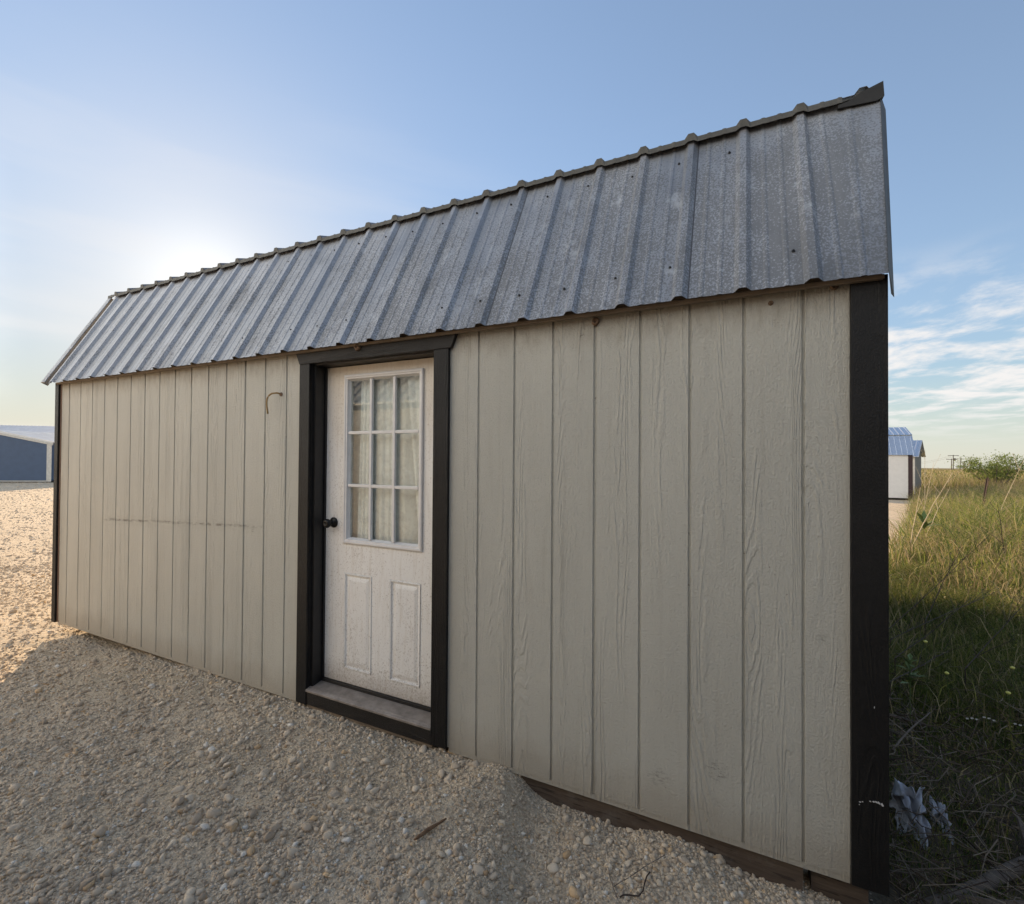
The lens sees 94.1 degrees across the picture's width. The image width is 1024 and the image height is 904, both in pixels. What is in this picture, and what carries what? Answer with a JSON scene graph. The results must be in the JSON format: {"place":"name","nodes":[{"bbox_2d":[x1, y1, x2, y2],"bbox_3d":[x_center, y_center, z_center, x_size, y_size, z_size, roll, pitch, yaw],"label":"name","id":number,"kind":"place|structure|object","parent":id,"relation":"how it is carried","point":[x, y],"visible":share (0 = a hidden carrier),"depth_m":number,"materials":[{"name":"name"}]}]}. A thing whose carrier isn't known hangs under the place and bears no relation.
{"place":"outdoors","nodes":[
{"label":"outdoors","id":0,"kind":"place"},
{"bbox_2d":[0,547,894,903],"bbox_3d":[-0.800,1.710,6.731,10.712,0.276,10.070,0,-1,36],"label":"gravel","id":1,"kind":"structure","parent":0,"point":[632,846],"depth_m":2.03,"materials":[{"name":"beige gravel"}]},
{"bbox_2d":[614,855,664,886],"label":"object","id":2,"kind":"object","parent":1,"relation":"on","point":[639,870],"depth_m":1.85,"materials":[{"name":"grey plant"}]},
{"bbox_2d":[0,468,1023,903],"bbox_3d":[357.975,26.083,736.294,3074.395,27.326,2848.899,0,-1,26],"label":"ground","id":3,"kind":"structure","parent":0,"point":[242,804],"depth_m":2.22,"materials":[{"name":"beige gravel"}]},
{"bbox_2d":[0,430,53,481],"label":"blue shed","id":4,"kind":"structure","parent":3,"relation":"on","point":[26,456],"depth_m":26.87,"materials":[{"name":"blue metal"}]},
{"bbox_2d":[0,425,54,432],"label":"roof","id":5,"kind":"structure","parent":4,"relation":"part of","point":[40,429],"depth_m":47.22,"materials":[{"name":"white metal"}]},
{"bbox_2d":[0,480,53,612],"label":"gravel","id":6,"kind":"structure","parent":3,"relation":"on","point":[31,539],"depth_m":9.20,"materials":[{"name":"beige gravel"}]},
{"bbox_2d":[413,818,446,839],"bbox_3d":[-0.337,1.553,1.967,0.156,0.018,0.016,1,-1,-44],"label":"stick","id":7,"kind":"object","parent":3,"relation":"on","point":[426,830],"visible":1,"depth_m":1.96,"materials":[{"name":"brown wood"}]},
{"bbox_2d":[41,81,893,903],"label":"shed","id":8,"kind":"structure","parent":3,"relation":"on","point":[635,577],"depth_m":2.26,"materials":[{"name":"paint"}]},
{"bbox_2d":[354,344,360,350],"bbox_3d":[-0.895,-0.607,2.764,0.044,0.042,0.030,0,-1,26],"label":"mud nest","id":9,"kind":"object","parent":8,"relation":"attached to","point":[357,348],"visible":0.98,"depth_m":2.75,"materials":[{"name":"brown soil"}]},
{"bbox_2d":[358,380,369,538],"bbox_3d":[-0.912,0.053,2.968,0.106,1.115,0.020,0,-1,24],"label":"curtain","id":10,"kind":"object","parent":8,"relation":"hanging from","point":[363,506],"visible":0.62,"depth_m":2.97,"materials":[{"name":"white fabric"}]},
{"bbox_2d":[323,358,433,706],"bbox_3d":[-0.788,0.445,2.820,0.906,1.954,0.116,0,-1,26],"label":"door","id":11,"kind":"structure","parent":8,"relation":"in","point":[378,593],"depth_m":2.84,"materials":[{"name":"white plastic"}]},
{"bbox_2d":[352,377,417,543],"bbox_3d":[-0.727,0.054,2.909,0.720,1.115,0.028,0,-1,26],"label":"curtain","id":12,"kind":"object","parent":8,"relation":"hanging from","point":[406,519],"visible":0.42,"depth_m":2.90,"materials":[{"name":"white fabric"}]},
{"bbox_2d":[379,378,392,540],"bbox_3d":[-0.759,0.053,2.896,0.125,1.115,0.016,0,-1,26],"label":"curtain","id":13,"kind":"object","parent":8,"relation":"hanging from","point":[385,478],"visible":0.61,"depth_m":2.90,"materials":[{"name":"white fabric"}]},
{"bbox_2d":[408,376,419,514],"bbox_3d":[-0.518,0.053,2.772,0.245,1.115,0.021,0,-1,26],"label":"curtain","id":14,"kind":"object","parent":8,"relation":"hanging from","point":[413,385],"visible":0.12,"depth_m":2.80,"materials":[{"name":"white fabric"}]},
{"bbox_2d":[592,318,599,325],"bbox_3d":[0.380,-0.592,2.170,0.036,0.037,0.028,0,-1,26],"label":"mud nest","id":15,"kind":"object","parent":8,"relation":"attached to","point":[595,321],"visible":1,"depth_m":2.16,"materials":[{"name":"brown soil"}]},
{"bbox_2d":[620,871,650,897],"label":"root twig","id":16,"kind":"object","parent":3,"relation":"on","point":[641,892],"visible":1,"depth_m":1.76,"materials":[{"name":"brown wood"}]},
{"bbox_2d":[888,427,915,499],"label":"white shed","id":17,"kind":"structure","parent":3,"relation":"on","point":[901,450],"depth_m":25.90,"materials":[{"name":"white wood"}]},
{"bbox_2d":[889,777,931,849],"bbox_3d":[1.829,1.652,2.186,0.137,0.210,0.176,0,-1,26],"label":"plastic sheet","id":18,"kind":"object","parent":3,"relation":"on","point":[905,797],"visible":0.94,"depth_m":2.20,"materials":[{"name":"white plastic"}]},
{"bbox_2d":[897,653,923,735],"bbox_3d":[2.497,1.544,2.992,0.168,0.528,0.120,1,-1,-10],"label":"leafy weed","id":19,"kind":"object","parent":3,"relation":"on","point":[909,661],"visible":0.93,"depth_m":3.00,"materials":[{"name":"green plant"}]},
{"bbox_2d":[889,682,935,750],"bbox_3d":[2.288,1.502,2.796,0.551,0.280,0.186,1,-1,-25],"label":"fallen branch","id":20,"kind":"object","parent":3,"relation":"on","point":[905,734],"visible":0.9,"depth_m":2.76,"materials":[{"name":"brown wood"}]},
{"bbox_2d":[904,487,922,555],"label":"dry weed","id":21,"kind":"object","parent":3,"relation":"on","point":[914,519],"visible":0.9,"depth_m":8.01,"materials":[{"name":"plant"}]},
{"bbox_2d":[913,440,925,493],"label":"grey shed","id":22,"kind":"structure","parent":3,"relation":"on","point":[918,444],"depth_m":31.66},
{"bbox_2d":[889,703,953,731],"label":"fallen branch","id":23,"kind":"object","parent":3,"relation":"on","point":[906,719],"visible":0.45,"depth_m":3.01,"materials":[{"name":"wood"}]},
{"bbox_2d":[912,511,937,529],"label":"leafy weed","id":24,"kind":"object","parent":3,"relation":"on","point":[922,516],"visible":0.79,"depth_m":8.48,"materials":[{"name":"green plant"}]},
{"bbox_2d":[923,640,927,700],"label":"yellow flower","id":25,"kind":"object","parent":3,"relation":"on","point":[925,641],"visible":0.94,"depth_m":3.30,"materials":[{"name":"green plant"}]},
{"bbox_2d":[916,454,940,508],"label":"dry weed","id":26,"kind":"object","parent":3,"relation":"on","point":[929,483],"visible":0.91,"depth_m":14.00,"materials":[{"name":"beige plant"}]},
{"bbox_2d":[889,624,969,718],"bbox_3d":[2.941,1.546,3.408,0.906,0.535,0.182,1,-1,-16],"label":"bramble","id":27,"kind":"object","parent":3,"relation":"on","point":[916,668],"visible":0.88,"depth_m":3.36,"materials":[{"name":"green plant"}]},
{"bbox_2d":[893,581,974,689],"bbox_3d":[3.385,1.467,3.847,1.111,0.727,0.309,1,-1,-25],"label":"bramble","id":28,"kind":"object","parent":3,"relation":"on","point":[920,634],"visible":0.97,"depth_m":3.74,"materials":[{"name":"green plant"}]},
{"bbox_2d":[927,488,949,533],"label":"dry weed","id":29,"kind":"object","parent":3,"relation":"on","point":[937,509],"visible":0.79,"depth_m":9.01,"materials":[{"name":"beige plant"}]},
{"bbox_2d":[912,464,970,548],"bbox_3d":[7.132,1.020,7.960,0.796,1.657,0.303,0,-1,26],"label":"dry weed","id":30,"kind":"object","parent":3,"relation":"on","point":[933,504],"visible":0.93,"depth_m":8.01,"materials":[{"name":"beige plant"}]},
{"bbox_2d":[929,795,954,844],"bbox_3d":[2.008,1.742,2.234,0.081,0.151,0.204,0,-1,26],"label":"plastic sheet","id":31,"kind":"object","parent":3,"relation":"on","point":[935,814],"visible":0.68,"depth_m":2.25,"materials":[{"name":"white plastic"}]},
{"bbox_2d":[944,671,948,726],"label":"yellow flower","id":32,"kind":"object","parent":3,"relation":"on","point":[946,672],"visible":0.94,"depth_m":3.10,"materials":[{"name":"green plant"}]},
{"bbox_2d":[890,550,1005,644],"bbox_3d":[3.858,1.394,4.382,1.539,0.911,0.380,1,-1,-15],"label":"bramble","id":33,"kind":"object","parent":3,"relation":"on","point":[973,601],"visible":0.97,"depth_m":4.23,"materials":[{"name":"brown plant"}]},
{"bbox_2d":[925,547,974,638],"bbox_3d":[4.226,1.389,4.669,0.995,0.902,0.238,1,-1,-29],"label":"bramble","id":34,"kind":"object","parent":3,"relation":"on","point":[939,590],"visible":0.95,"depth_m":4.57,"materials":[{"name":"plant"}]},
{"bbox_2d":[889,506,1017,628],"bbox_3d":[4.082,1.194,4.476,1.689,1.346,0.360,1,-1,-22],"label":"bramble","id":35,"kind":"object","parent":3,"relation":"on","point":[944,577],"visible":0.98,"depth_m":4.47,"materials":[{"name":"brown plant"}]},
{"bbox_2d":[885,652,1023,903],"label":"dead twigs","id":36,"kind":"object","parent":3,"relation":"on","point":[918,869],"visible":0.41,"depth_m":2.31,"materials":[{"name":"brown wood"}]},
{"bbox_2d":[889,498,1023,890],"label":"seed stems","id":37,"kind":"object","parent":3,"relation":"on","point":[903,631],"visible":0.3,"depth_m":3.84,"materials":[{"name":"green plant"}]},
{"bbox_2d":[889,508,1023,837],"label":"weed leaves","id":38,"kind":"object","parent":3,"relation":"on","point":[1013,747],"visible":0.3,"depth_m":3.13,"materials":[{"name":"green plant"}]},
{"bbox_2d":[911,804,1023,903],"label":"fallen branch","id":39,"kind":"object","parent":3,"relation":"on","point":[989,876],"visible":0.66,"depth_m":1.91,"materials":[{"name":"wood"}]},
{"bbox_2d":[921,469,1023,480],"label":"field grass","id":40,"kind":"structure","parent":3,"relation":"on","point":[936,472],"depth_m":90.51,"materials":[{"name":"beige plant"}]},
{"bbox_2d":[947,452,1023,487],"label":"bush","id":41,"kind":"object","parent":3,"relation":"on","point":[993,468],"visible":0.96,"depth_m":30.83,"materials":[{"name":"green plant"}]},
{"bbox_2d":[982,478,988,504],"bbox_3d":[15.345,1.643,15.501,0.335,1.616,0.075,0,-1,5],"label":"fence post","id":42,"kind":"object","parent":3,"relation":"on","point":[986,487],"visible":0.36,"depth_m":15.50,"materials":[{"name":"wood"}]},
{"bbox_2d":[981,502,1004,552],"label":"dry weed","id":43,"kind":"object","parent":3,"relation":"on","point":[998,528],"visible":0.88,"depth_m":7.00,"materials":[{"name":"brown plant"}]},
{"bbox_2d":[963,590,1023,691],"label":"bramble","id":44,"kind":"object","parent":3,"relation":"on","point":[978,654],"visible":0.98,"depth_m":3.50,"materials":[{"name":"green plant"}]},
{"bbox_2d":[1006,691,1010,742],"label":"yellow flower","id":45,"kind":"object","parent":3,"relation":"on","point":[1008,692],"visible":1,"depth_m":2.90,"materials":[{"name":"green plant"}]},
{"bbox_2d":[1001,457,1020,508],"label":"dry weed","id":46,"kind":"object","parent":3,"relation":"on","point":[1011,485],"visible":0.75,"depth_m":11.00,"materials":[{"name":"beige plant"}]},
{"bbox_2d":[1010,666,1014,716],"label":"yellow flower","id":47,"kind":"object","parent":3,"relation":"on","point":[1012,667],"visible":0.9,"depth_m":3.10,"materials":[{"name":"green plant"}]},
{"bbox_2d":[0,0,1023,468],"label":"sky","id":48,"kind":"structure","parent":0,"point":[142,141],"materials":[{"name":"blue"}]},
{"bbox_2d":[889,545,1023,903],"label":"grass","id":49,"kind":"structure","parent":0,"point":[894,593],"depth_m":3.44,"materials":[{"name":"green plant"}]},
{"bbox_2d":[889,478,1023,689],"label":"meadow grass","id":50,"kind":"structure","parent":0,"point":[1014,521],"depth_m":7.62,"materials":[{"name":"green plant"}]},
{"bbox_2d":[913,474,1023,503],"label":"tall dry grass","id":51,"kind":"structure","parent":0,"point":[952,483],"depth_m":31.22,"materials":[{"name":"beige plant"}]}
]}

